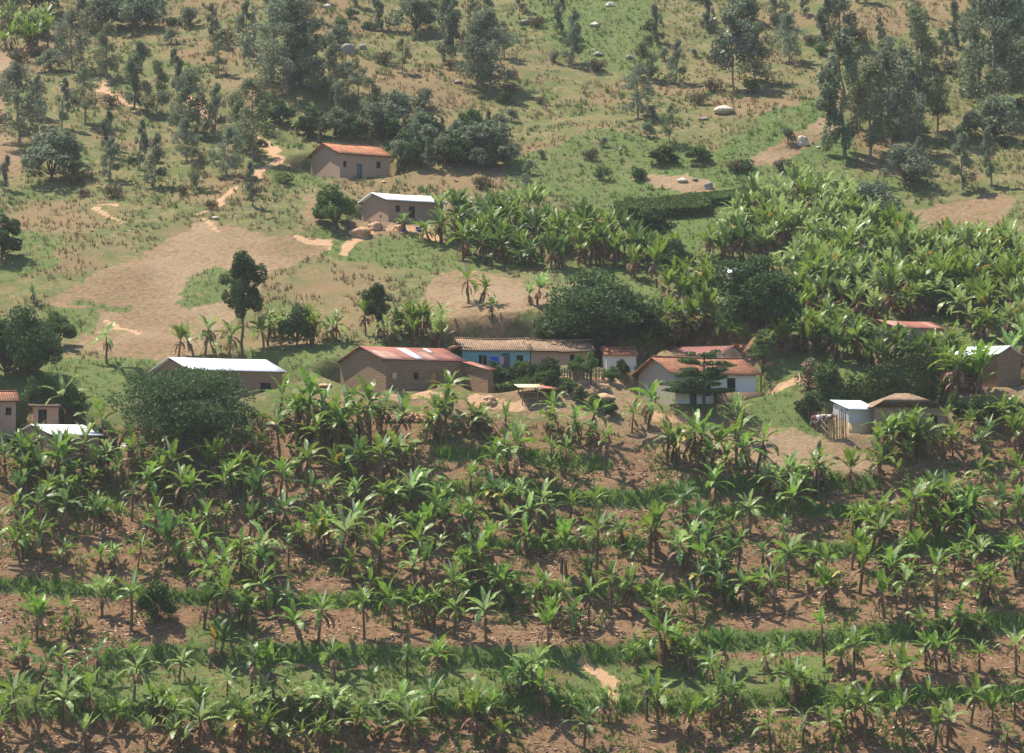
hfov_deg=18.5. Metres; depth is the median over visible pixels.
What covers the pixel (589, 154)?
meadow shrub
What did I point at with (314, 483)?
banana plant
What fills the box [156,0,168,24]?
eucalyptus tree
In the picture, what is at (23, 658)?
banana plant
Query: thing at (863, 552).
banana plant
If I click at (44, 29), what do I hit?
meadow shrub
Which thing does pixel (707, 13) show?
eucalyptus tree
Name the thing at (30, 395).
leafy tree
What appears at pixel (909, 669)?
banana plant
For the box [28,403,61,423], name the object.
mud hut
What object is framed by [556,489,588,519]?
banana plant
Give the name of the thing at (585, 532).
banana plant
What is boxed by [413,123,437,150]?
hedge tree
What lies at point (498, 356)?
clothes line
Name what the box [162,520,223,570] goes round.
banana plant
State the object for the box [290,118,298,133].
banana plant
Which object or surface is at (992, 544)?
banana plant
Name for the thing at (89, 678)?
banana plant
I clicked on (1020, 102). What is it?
meadow shrub
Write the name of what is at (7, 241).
dark tree
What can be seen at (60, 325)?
leafy tree
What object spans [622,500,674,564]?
banana plant
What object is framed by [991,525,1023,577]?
banana plant
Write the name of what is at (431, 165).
hedge tree
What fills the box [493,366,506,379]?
yard bush
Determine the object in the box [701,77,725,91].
meadow shrub
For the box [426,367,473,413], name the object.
banana plant
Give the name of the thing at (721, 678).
banana plant
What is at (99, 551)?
banana plant
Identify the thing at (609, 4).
boulder
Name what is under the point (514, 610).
leaf litter
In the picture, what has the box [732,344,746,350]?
house
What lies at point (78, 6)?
eucalyptus tree
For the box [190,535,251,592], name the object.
banana plant
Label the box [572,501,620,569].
banana plant
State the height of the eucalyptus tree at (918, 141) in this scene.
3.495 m
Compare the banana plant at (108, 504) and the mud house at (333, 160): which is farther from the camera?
the mud house at (333, 160)
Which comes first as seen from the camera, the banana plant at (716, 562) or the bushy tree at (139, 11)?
the banana plant at (716, 562)
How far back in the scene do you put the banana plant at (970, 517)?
204.78 m
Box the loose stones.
[0,0,1023,235]
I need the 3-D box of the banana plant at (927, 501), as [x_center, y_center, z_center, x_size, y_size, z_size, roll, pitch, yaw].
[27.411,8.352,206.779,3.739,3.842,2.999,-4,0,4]
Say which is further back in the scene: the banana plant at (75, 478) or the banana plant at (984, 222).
the banana plant at (984, 222)
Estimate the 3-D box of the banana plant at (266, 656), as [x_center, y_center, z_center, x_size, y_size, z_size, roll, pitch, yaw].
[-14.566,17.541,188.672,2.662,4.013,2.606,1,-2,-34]
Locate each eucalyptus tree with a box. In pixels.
[0,0,26,19]
[0,60,47,146]
[0,155,10,188]
[25,74,47,115]
[50,7,92,72]
[56,77,70,127]
[57,129,85,175]
[71,62,102,124]
[74,0,88,13]
[91,21,123,78]
[100,110,112,147]
[100,136,120,180]
[124,40,145,108]
[134,119,147,170]
[142,58,169,115]
[142,132,167,187]
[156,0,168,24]
[163,67,209,130]
[170,48,183,87]
[170,117,200,161]
[187,146,208,189]
[203,82,227,136]
[206,3,220,42]
[206,31,227,73]
[208,125,245,176]
[218,89,252,150]
[232,75,275,160]
[234,0,256,52]
[239,0,296,83]
[245,161,256,206]
[261,0,325,93]
[283,17,308,88]
[299,0,317,18]
[301,18,323,81]
[308,31,349,102]
[331,60,363,110]
[352,57,367,93]
[359,75,380,116]
[371,0,383,31]
[393,38,411,70]
[435,0,459,61]
[441,0,461,37]
[452,18,501,88]
[460,6,521,91]
[464,0,481,24]
[498,20,513,58]
[515,0,526,11]
[552,0,565,32]
[560,9,582,65]
[619,63,655,118]
[635,33,658,76]
[649,3,664,43]
[659,104,679,144]
[666,38,686,84]
[702,0,715,32]
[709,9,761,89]
[734,20,776,81]
[765,0,786,25]
[773,12,808,61]
[799,0,809,14]
[814,31,859,156]
[815,0,831,45]
[818,0,859,40]
[838,46,877,127]
[845,60,894,158]
[851,47,927,150]
[864,39,899,117]
[875,16,886,42]
[884,1,948,134]
[885,44,928,137]
[905,0,922,7]
[914,136,923,164]
[921,64,951,132]
[939,30,953,61]
[947,0,966,48]
[948,125,976,189]
[954,0,1023,115]
[962,9,992,100]
[968,0,979,8]
[979,126,995,186]
[982,0,1023,85]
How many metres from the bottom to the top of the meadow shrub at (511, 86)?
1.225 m
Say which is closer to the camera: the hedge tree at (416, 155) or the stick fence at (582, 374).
the stick fence at (582, 374)
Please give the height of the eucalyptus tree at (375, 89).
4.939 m
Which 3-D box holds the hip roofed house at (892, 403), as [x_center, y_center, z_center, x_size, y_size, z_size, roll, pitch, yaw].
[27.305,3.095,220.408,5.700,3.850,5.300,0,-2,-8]
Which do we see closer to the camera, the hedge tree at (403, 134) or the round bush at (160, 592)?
the round bush at (160, 592)
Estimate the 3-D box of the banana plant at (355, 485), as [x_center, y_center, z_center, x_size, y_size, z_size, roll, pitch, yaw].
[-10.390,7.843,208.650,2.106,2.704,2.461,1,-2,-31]
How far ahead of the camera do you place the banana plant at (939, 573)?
199.68 m
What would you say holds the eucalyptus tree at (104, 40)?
on the ground at (152, 286)
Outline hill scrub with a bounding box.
[0,0,1020,219]
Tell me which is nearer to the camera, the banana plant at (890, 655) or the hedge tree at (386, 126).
the banana plant at (890, 655)
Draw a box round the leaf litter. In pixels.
[0,416,1023,752]
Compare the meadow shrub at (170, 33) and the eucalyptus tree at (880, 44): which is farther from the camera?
the meadow shrub at (170, 33)
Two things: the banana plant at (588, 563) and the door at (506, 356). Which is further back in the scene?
the door at (506, 356)
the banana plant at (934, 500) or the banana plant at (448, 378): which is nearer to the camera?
the banana plant at (934, 500)
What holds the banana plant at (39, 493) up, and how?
on the ground at (152, 286)
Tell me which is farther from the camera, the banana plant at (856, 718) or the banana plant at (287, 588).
the banana plant at (287, 588)
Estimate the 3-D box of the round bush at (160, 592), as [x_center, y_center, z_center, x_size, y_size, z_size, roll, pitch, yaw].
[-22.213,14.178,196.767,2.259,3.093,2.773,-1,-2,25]
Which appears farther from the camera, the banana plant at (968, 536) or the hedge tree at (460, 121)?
the hedge tree at (460, 121)
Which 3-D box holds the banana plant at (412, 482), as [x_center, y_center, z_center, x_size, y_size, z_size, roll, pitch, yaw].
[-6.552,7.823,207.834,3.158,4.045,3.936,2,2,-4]
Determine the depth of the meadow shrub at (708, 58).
312.14 m
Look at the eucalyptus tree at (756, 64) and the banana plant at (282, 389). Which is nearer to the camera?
the banana plant at (282, 389)
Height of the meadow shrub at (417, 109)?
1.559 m
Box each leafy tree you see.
[0,304,63,377]
[0,318,20,378]
[18,376,41,409]
[42,311,77,341]
[42,372,59,399]
[61,383,87,424]
[266,99,296,124]
[277,305,316,346]
[311,183,362,228]
[361,282,392,338]
[533,269,665,351]
[627,205,676,237]
[656,238,696,271]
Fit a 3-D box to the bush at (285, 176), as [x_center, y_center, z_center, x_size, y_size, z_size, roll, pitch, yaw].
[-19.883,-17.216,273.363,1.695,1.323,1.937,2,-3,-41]
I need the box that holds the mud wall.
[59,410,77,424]
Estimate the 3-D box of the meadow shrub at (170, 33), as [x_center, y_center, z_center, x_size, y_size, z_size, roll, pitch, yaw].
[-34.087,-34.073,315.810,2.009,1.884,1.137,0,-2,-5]
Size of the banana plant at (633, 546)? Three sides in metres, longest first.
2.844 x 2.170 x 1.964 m
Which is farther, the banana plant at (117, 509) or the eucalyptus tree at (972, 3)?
the eucalyptus tree at (972, 3)
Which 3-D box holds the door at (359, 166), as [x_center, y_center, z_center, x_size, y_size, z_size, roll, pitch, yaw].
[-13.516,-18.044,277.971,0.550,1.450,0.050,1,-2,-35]
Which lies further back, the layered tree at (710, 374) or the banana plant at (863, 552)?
the layered tree at (710, 374)
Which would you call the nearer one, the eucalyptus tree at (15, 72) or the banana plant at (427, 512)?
the banana plant at (427, 512)
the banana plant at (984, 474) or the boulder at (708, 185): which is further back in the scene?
the boulder at (708, 185)
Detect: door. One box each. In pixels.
[357,164,361,178]
[409,206,414,217]
[430,371,437,389]
[479,355,486,364]
[502,353,509,368]
[690,386,695,403]
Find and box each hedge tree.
[294,106,325,137]
[317,117,324,141]
[321,105,348,137]
[338,114,368,140]
[355,101,399,139]
[360,109,367,140]
[374,110,401,139]
[385,130,413,154]
[387,137,415,169]
[398,140,428,167]
[399,117,405,131]
[402,110,432,136]
[413,123,422,149]
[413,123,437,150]
[417,112,442,131]
[421,133,460,166]
[425,135,435,170]
[431,130,451,154]
[438,116,445,131]
[445,136,473,167]
[446,118,465,138]
[451,109,483,138]
[452,121,457,136]
[452,125,486,151]
[469,145,499,170]
[475,134,513,166]
[485,110,490,120]
[490,113,512,136]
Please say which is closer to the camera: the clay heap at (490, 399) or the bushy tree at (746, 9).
the clay heap at (490, 399)
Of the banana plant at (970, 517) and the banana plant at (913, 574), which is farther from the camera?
the banana plant at (970, 517)
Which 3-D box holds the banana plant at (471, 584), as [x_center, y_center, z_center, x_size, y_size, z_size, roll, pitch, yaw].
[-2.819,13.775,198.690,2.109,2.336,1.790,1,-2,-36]
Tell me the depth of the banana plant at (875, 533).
203.73 m
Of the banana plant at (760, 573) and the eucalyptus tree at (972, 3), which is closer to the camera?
the banana plant at (760, 573)
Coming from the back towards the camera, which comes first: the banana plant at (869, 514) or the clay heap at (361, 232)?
the clay heap at (361, 232)
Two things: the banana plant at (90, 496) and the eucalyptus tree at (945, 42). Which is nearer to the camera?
the banana plant at (90, 496)
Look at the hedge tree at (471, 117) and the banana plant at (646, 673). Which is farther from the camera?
the hedge tree at (471, 117)
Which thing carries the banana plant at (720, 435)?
on the ground at (152, 286)
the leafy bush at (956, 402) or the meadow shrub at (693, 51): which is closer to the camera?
the leafy bush at (956, 402)
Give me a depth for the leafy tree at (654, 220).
258.00 m
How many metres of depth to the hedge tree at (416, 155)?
279.43 m
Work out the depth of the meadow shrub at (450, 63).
308.93 m
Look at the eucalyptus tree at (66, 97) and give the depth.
290.02 m
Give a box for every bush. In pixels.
[105,365,269,445]
[135,579,176,621]
[274,171,294,183]
[485,359,499,373]
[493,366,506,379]
[502,368,516,380]
[508,360,525,378]
[516,360,531,373]
[525,362,537,373]
[533,318,574,339]
[536,359,548,370]
[541,370,561,385]
[543,356,560,371]
[546,366,560,375]
[558,377,578,393]
[563,327,594,341]
[565,354,589,374]
[572,385,589,403]
[584,392,604,406]
[592,319,632,346]
[602,366,621,382]
[602,398,618,415]
[615,359,630,378]
[622,307,673,349]
[648,144,679,163]
[657,311,693,344]
[684,144,713,162]
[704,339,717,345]
[737,159,754,171]
[793,391,825,418]
[794,357,818,390]
[946,393,969,416]
[964,393,1003,425]
[996,397,1023,415]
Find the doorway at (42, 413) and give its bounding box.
[38,409,46,422]
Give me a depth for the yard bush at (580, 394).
220.40 m
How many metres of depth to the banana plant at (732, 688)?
187.66 m
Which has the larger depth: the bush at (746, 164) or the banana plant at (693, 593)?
the bush at (746, 164)
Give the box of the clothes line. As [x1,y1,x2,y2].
[482,355,510,365]
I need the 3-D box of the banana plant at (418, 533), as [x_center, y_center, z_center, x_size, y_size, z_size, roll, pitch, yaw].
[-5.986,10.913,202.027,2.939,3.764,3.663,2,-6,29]
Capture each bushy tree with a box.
[10,0,59,9]
[19,128,90,179]
[32,47,65,70]
[83,0,129,23]
[116,0,159,29]
[176,6,202,26]
[322,24,350,46]
[374,88,415,122]
[385,0,439,31]
[410,88,433,105]
[461,119,520,166]
[718,0,762,19]
[846,179,902,216]
[877,142,934,185]
[960,94,1023,140]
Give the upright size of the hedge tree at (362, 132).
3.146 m
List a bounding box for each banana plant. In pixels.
[0,488,33,546]
[0,508,44,562]
[0,513,60,565]
[0,666,32,730]
[2,468,31,511]
[2,635,41,670]
[3,450,43,496]
[4,428,48,475]
[16,591,54,641]
[18,482,61,533]
[18,583,43,606]
[20,284,39,303]
[20,430,80,480]
[20,643,80,697]
[26,374,89,423]
[28,469,65,508]
[32,673,85,731]
[35,444,86,485]
[39,486,84,533]
[43,640,81,678]
[46,470,91,509]
[48,475,79,505]
[49,536,77,567]
[49,592,89,629]
[49,612,77,641]
[60,458,103,493]
[66,667,112,728]
[68,421,122,473]
[79,493,93,517]
[79,638,116,681]
[83,493,111,533]
[83,542,115,574]
[83,573,117,617]
[86,490,114,520]
[88,321,126,363]
[98,448,135,492]
[103,540,123,569]
[106,697,136,731]
[109,500,128,531]
[109,565,153,630]
[114,649,160,700]
[120,478,146,521]
[121,636,148,670]
[126,529,153,570]
[131,446,182,497]
[132,490,172,547]
[134,677,178,726]
[137,476,161,507]
[141,509,190,567]
[142,504,172,541]
[146,436,200,499]
[151,678,221,735]
[158,462,208,515]
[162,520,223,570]
[165,647,194,683]
[174,512,191,547]
[176,497,227,541]
[177,468,213,522]
[183,684,212,731]
[189,557,217,581]
[189,579,221,628]
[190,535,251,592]
[198,559,259,638]
[198,613,237,668]
[200,574,234,617]
[204,460,249,510]
[211,665,240,696]
[214,448,257,494]
[214,499,237,536]
[221,527,260,575]
[221,585,263,629]
[221,686,246,719]
[222,538,242,571]
[233,451,272,493]
[234,633,266,661]
[235,640,276,698]
[238,489,253,505]
[238,498,267,543]
[239,562,289,615]
[239,671,284,726]
[240,520,286,578]
[241,464,278,518]
[243,636,291,700]
[245,540,278,583]
[252,373,316,431]
[256,490,305,536]
[260,673,327,727]
[265,456,296,508]
[269,587,341,648]
[271,365,361,444]
[274,579,300,619]
[277,534,297,568]
[278,466,299,500]
[282,518,312,551]
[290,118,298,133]
[291,469,332,511]
[292,694,322,730]
[293,500,340,550]
[293,506,339,563]
[300,672,353,731]
[307,503,341,543]
[308,386,365,453]
[308,634,349,681]
[314,473,363,510]
[321,506,366,569]
[324,688,361,728]
[329,546,377,585]
[330,374,430,452]
[330,498,377,551]
[339,475,371,503]
[346,583,384,640]
[352,566,390,608]
[360,518,400,579]
[361,665,380,697]
[363,474,414,521]
[365,576,411,630]
[367,689,392,716]
[378,678,428,731]
[380,490,407,522]
[381,512,404,543]
[388,465,435,521]
[390,517,436,571]
[391,546,434,592]
[391,643,419,676]
[392,507,434,545]
[394,212,414,231]
[396,583,418,618]
[403,464,446,505]
[406,537,447,590]
[406,581,454,630]
[410,501,448,544]
[412,673,453,725]
[416,384,470,441]
[416,478,462,525]
[418,632,451,667]
[421,635,463,702]
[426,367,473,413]
[427,558,477,613]
[429,531,453,568]
[432,495,458,539]
[437,492,490,543]
[438,587,477,635]
[443,522,492,573]
[445,545,488,591]
[446,220,477,259]
[450,265,497,303]
[450,528,501,586]
[451,576,480,609]
[451,674,507,728]
[456,460,484,511]
[462,586,505,648]
[473,518,509,562]
[476,469,516,512]
[478,420,546,480]
[481,296,501,318]
[481,560,522,610]
[486,562,521,587]
[488,471,539,522]
[489,491,554,539]
[494,657,538,700]
[494,690,518,720]
[500,642,559,695]
[505,518,556,558]
[506,706,524,726]
[521,270,551,305]
[521,564,576,612]
[522,661,563,722]
[524,477,565,528]
[529,389,567,428]
[532,604,560,649]
[536,593,561,628]
[541,513,588,577]
[555,393,617,444]
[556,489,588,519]
[556,595,588,635]
[559,691,584,719]
[568,573,605,625]
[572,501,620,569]
[574,524,596,551]
[574,552,601,597]
[577,483,614,514]
[590,682,618,723]
[591,555,630,612]
[599,562,674,614]
[607,516,635,549]
[620,533,648,571]
[621,632,650,673]
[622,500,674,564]
[623,379,676,429]
[630,606,701,670]
[630,667,664,720]
[631,328,657,363]
[635,498,679,556]
[635,667,682,734]
[639,596,671,627]
[659,479,705,522]
[659,516,717,573]
[661,523,685,552]
[669,688,708,734]
[671,407,738,473]
[673,635,699,675]
[676,495,724,541]
[677,579,712,622]
[682,532,740,588]
[683,520,752,573]
[686,545,732,601]
[694,462,734,521]
[694,644,729,692]
[696,508,740,543]
[697,674,754,722]
[698,693,719,729]
[702,665,747,733]
[703,571,737,610]
[709,623,741,673]
[713,564,763,612]
[718,392,752,438]
[723,418,791,476]
[724,526,756,576]
[734,489,767,536]
[746,450,813,508]
[746,564,776,596]
[747,563,787,610]
[749,539,775,567]
[752,634,797,673]
[764,527,810,589]
[765,652,825,708]
[766,513,798,561]
[772,471,816,528]
[797,539,828,572]
[801,542,846,586]
[804,606,843,666]
[807,560,842,608]
[818,676,870,734]
[821,621,881,680]
[837,306,879,361]
[839,497,870,532]
[840,523,870,570]
[841,698,863,730]
[847,539,882,593]
[849,487,904,542]
[860,504,898,563]
[862,409,906,460]
[862,567,901,619]
[866,642,934,703]
[867,542,920,597]
[873,543,909,579]
[876,638,898,666]
[881,693,905,729]
[883,532,912,560]
[886,583,909,608]
[887,474,938,540]
[889,401,934,459]
[890,563,923,625]
[892,643,920,677]
[894,557,927,596]
[900,475,956,528]
[901,473,942,525]
[903,526,931,572]
[904,604,939,644]
[906,629,942,668]
[908,504,952,540]
[908,544,956,617]
[909,675,943,718]
[911,466,948,506]
[919,469,991,528]
[919,630,947,673]
[925,540,970,576]
[927,339,976,394]
[927,598,976,641]
[927,625,972,670]
[928,569,947,592]
[930,342,957,388]
[930,490,993,543]
[938,473,965,506]
[941,484,987,535]
[947,339,1002,398]
[947,479,996,519]
[950,524,990,569]
[956,672,997,727]
[960,557,1015,606]
[962,455,1002,494]
[963,607,994,639]
[965,638,992,670]
[966,533,1000,578]
[974,530,1003,560]
[976,689,1001,733]
[977,219,995,231]
[981,481,1019,523]
[985,475,1006,495]
[989,313,1023,368]
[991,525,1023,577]
[993,447,1023,501]
[993,625,1023,675]
[997,480,1023,524]
[1001,548,1023,586]
[1002,687,1023,719]
[1008,665,1023,710]
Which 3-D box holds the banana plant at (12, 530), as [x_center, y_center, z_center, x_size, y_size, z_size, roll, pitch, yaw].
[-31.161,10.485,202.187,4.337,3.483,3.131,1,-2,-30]
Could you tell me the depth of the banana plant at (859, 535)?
203.18 m
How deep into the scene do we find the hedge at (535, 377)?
224.84 m
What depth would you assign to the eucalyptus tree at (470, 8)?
322.76 m
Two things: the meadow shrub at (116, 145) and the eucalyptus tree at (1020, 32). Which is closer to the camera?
the meadow shrub at (116, 145)
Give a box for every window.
[6,407,10,414]
[260,383,270,392]
[516,355,522,361]
[727,378,734,388]
[931,415,937,422]
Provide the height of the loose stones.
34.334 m
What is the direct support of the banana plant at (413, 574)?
on the ground at (152, 286)
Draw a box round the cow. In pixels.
[810,412,835,430]
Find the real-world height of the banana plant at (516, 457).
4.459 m
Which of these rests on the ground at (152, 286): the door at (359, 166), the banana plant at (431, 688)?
the banana plant at (431, 688)
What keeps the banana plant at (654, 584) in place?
on the ground at (152, 286)
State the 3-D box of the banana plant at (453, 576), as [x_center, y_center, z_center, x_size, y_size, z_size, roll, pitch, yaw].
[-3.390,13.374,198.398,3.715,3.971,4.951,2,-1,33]
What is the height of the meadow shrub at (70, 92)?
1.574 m
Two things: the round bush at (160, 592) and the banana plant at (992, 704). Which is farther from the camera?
the round bush at (160, 592)
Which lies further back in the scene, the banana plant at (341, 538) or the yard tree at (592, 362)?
the yard tree at (592, 362)
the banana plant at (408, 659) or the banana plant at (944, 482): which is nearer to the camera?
the banana plant at (408, 659)
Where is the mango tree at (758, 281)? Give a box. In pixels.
[712,253,808,344]
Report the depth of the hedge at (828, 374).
224.02 m
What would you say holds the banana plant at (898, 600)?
on the ground at (152, 286)
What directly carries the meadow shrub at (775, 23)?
on the ground at (152, 286)
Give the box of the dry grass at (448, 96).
[0,0,1023,369]
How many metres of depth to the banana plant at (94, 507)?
205.61 m
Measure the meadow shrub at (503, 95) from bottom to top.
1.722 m
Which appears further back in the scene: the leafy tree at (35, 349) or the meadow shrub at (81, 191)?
the meadow shrub at (81, 191)
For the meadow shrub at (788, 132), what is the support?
on the ground at (152, 286)
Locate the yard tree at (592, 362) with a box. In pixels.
[580,351,598,383]
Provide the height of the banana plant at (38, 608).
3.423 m
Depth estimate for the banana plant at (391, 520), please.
204.72 m
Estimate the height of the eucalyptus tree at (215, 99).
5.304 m
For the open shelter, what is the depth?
220.74 m
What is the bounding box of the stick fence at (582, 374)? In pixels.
[548,366,604,380]
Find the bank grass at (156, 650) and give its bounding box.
[0,442,1023,718]
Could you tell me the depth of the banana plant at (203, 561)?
199.68 m
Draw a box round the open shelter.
[514,384,558,404]
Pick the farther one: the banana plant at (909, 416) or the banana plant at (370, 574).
the banana plant at (909, 416)
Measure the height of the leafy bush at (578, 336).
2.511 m
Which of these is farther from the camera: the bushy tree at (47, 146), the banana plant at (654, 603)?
the bushy tree at (47, 146)
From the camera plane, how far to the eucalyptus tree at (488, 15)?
302.74 m
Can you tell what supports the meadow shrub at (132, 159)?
on the ground at (152, 286)
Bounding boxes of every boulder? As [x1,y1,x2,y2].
[323,4,330,8]
[340,43,354,53]
[359,44,366,49]
[590,22,599,26]
[593,51,602,55]
[605,2,614,6]
[677,177,687,182]
[703,182,712,189]
[714,105,734,113]
[797,135,808,145]
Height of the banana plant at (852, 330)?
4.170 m
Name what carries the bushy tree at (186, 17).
on the ground at (152, 286)
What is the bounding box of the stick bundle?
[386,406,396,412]
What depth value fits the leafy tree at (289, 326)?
232.01 m
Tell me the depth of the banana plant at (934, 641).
190.02 m
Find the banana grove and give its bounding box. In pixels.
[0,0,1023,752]
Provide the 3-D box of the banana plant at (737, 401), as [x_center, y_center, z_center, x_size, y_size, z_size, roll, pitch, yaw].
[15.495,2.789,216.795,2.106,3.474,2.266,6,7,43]
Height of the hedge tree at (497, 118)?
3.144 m
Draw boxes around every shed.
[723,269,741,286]
[831,400,871,434]
[954,345,1023,386]
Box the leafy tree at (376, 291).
[361,282,392,338]
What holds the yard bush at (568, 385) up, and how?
on the ground at (152, 286)
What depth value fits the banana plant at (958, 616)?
194.75 m
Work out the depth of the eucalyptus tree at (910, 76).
287.25 m
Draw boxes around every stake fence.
[801,398,828,438]
[828,409,845,440]
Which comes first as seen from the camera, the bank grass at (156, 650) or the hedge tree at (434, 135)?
the bank grass at (156, 650)
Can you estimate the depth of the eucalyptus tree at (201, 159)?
270.89 m
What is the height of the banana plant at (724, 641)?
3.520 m
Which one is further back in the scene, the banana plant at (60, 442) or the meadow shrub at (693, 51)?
the meadow shrub at (693, 51)
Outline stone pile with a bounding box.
[384,411,426,422]
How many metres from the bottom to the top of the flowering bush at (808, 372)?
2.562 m
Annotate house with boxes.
[0,390,19,438]
[14,424,104,465]
[149,357,286,399]
[306,141,394,178]
[336,346,497,392]
[358,192,447,223]
[446,337,533,368]
[524,338,595,365]
[598,346,638,369]
[631,355,764,403]
[666,345,742,356]
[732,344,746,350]
[863,319,948,350]
[867,393,951,434]
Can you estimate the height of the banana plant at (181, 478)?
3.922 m
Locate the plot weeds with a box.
[0,421,1023,752]
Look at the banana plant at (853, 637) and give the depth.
190.07 m
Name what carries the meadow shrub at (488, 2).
on the ground at (152, 286)
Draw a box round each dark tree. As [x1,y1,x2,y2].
[0,214,22,259]
[830,278,870,306]
[915,280,957,313]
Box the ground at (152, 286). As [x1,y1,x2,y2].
[0,0,1023,752]
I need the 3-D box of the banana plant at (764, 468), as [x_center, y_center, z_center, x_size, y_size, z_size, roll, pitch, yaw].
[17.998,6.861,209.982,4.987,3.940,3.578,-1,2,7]
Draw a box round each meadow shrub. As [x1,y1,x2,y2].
[7,49,30,62]
[31,44,48,55]
[39,24,50,38]
[43,123,62,137]
[54,37,69,49]
[66,173,85,183]
[67,88,86,101]
[76,188,89,196]
[77,17,100,31]
[99,93,118,105]
[101,184,122,197]
[111,142,120,158]
[126,156,137,163]
[139,79,149,87]
[144,47,151,54]
[162,27,181,42]
[166,17,182,24]
[174,184,188,191]
[202,199,218,208]
[213,29,236,44]
[224,154,242,164]
[249,185,263,194]
[254,138,268,146]
[267,90,275,99]
[334,14,351,25]
[344,6,355,17]
[360,21,374,29]
[371,50,394,64]
[414,105,423,112]
[425,0,440,10]
[442,59,458,68]
[458,30,482,42]
[471,175,493,188]
[480,0,493,7]
[495,88,512,103]
[501,82,516,91]
[503,108,518,121]
[505,69,517,76]
[520,172,530,184]
[521,159,538,174]
[526,15,544,27]
[534,96,545,103]
[535,149,545,157]
[549,50,559,61]
[558,31,583,44]
[580,148,598,159]
[586,58,606,70]
[593,164,612,180]
[598,136,610,146]
[630,166,646,179]
[638,121,655,137]
[639,18,653,30]
[644,105,657,118]
[658,47,671,59]
[687,91,710,104]
[689,48,697,56]
[699,16,719,27]
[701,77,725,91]
[704,53,719,61]
[725,158,743,172]
[742,76,761,93]
[770,17,788,28]
[772,158,791,170]
[777,127,796,144]
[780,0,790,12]
[802,34,816,43]
[813,40,827,54]
[847,26,867,40]
[883,34,894,50]
[936,28,946,39]
[939,57,962,72]
[998,137,1007,146]
[1013,97,1023,105]
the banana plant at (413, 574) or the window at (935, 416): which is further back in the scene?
the window at (935, 416)
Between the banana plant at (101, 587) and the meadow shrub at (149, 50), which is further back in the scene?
the meadow shrub at (149, 50)
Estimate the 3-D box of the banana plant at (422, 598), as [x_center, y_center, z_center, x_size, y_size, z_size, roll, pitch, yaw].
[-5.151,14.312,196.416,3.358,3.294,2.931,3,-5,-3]
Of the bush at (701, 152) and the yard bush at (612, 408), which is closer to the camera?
the yard bush at (612, 408)
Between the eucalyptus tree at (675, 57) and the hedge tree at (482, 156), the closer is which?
the hedge tree at (482, 156)
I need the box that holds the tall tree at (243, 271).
[218,250,267,358]
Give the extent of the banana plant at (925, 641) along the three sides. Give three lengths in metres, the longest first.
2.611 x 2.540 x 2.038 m
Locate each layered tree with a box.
[659,349,736,412]
[747,329,775,372]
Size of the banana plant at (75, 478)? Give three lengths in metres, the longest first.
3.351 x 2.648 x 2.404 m
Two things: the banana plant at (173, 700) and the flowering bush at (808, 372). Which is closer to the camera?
the banana plant at (173, 700)
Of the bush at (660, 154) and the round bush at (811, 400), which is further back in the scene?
the bush at (660, 154)
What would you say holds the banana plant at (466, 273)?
on the ground at (152, 286)
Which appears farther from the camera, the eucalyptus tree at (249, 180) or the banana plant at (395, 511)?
the eucalyptus tree at (249, 180)
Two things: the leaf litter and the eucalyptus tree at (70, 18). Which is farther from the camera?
the eucalyptus tree at (70, 18)
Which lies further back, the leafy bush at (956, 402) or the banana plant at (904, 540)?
the leafy bush at (956, 402)
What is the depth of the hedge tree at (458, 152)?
279.18 m
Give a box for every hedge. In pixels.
[472,361,546,392]
[613,192,711,219]
[678,187,749,205]
[812,346,944,403]
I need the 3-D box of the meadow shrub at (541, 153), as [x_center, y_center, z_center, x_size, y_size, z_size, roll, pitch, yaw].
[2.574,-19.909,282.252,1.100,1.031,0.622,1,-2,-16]
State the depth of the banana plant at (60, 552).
202.03 m
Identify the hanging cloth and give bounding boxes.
[490,357,497,362]
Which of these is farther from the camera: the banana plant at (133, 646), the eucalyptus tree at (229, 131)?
the eucalyptus tree at (229, 131)
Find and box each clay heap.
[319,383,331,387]
[348,227,370,237]
[367,222,381,230]
[394,224,403,230]
[482,395,497,405]
[598,393,615,399]
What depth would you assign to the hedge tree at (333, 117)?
287.39 m
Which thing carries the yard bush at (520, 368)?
on the ground at (152, 286)
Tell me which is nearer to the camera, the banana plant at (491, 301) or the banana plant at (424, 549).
the banana plant at (424, 549)
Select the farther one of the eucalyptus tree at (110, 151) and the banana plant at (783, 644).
the eucalyptus tree at (110, 151)
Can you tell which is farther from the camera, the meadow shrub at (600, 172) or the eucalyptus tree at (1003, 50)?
the eucalyptus tree at (1003, 50)
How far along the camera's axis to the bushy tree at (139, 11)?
321.94 m
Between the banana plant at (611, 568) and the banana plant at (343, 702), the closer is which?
the banana plant at (343, 702)
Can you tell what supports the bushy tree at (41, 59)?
on the ground at (152, 286)
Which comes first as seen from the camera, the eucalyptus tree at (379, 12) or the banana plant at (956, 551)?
the banana plant at (956, 551)
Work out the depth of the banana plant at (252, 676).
188.21 m
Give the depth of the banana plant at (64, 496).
205.73 m
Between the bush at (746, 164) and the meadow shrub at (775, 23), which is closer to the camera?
the bush at (746, 164)
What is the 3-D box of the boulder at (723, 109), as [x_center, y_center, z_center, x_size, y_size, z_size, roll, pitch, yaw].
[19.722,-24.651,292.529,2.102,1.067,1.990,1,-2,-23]
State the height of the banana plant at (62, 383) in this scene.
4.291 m
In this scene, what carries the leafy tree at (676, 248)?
on the ground at (152, 286)
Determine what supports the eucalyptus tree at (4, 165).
on the ground at (152, 286)

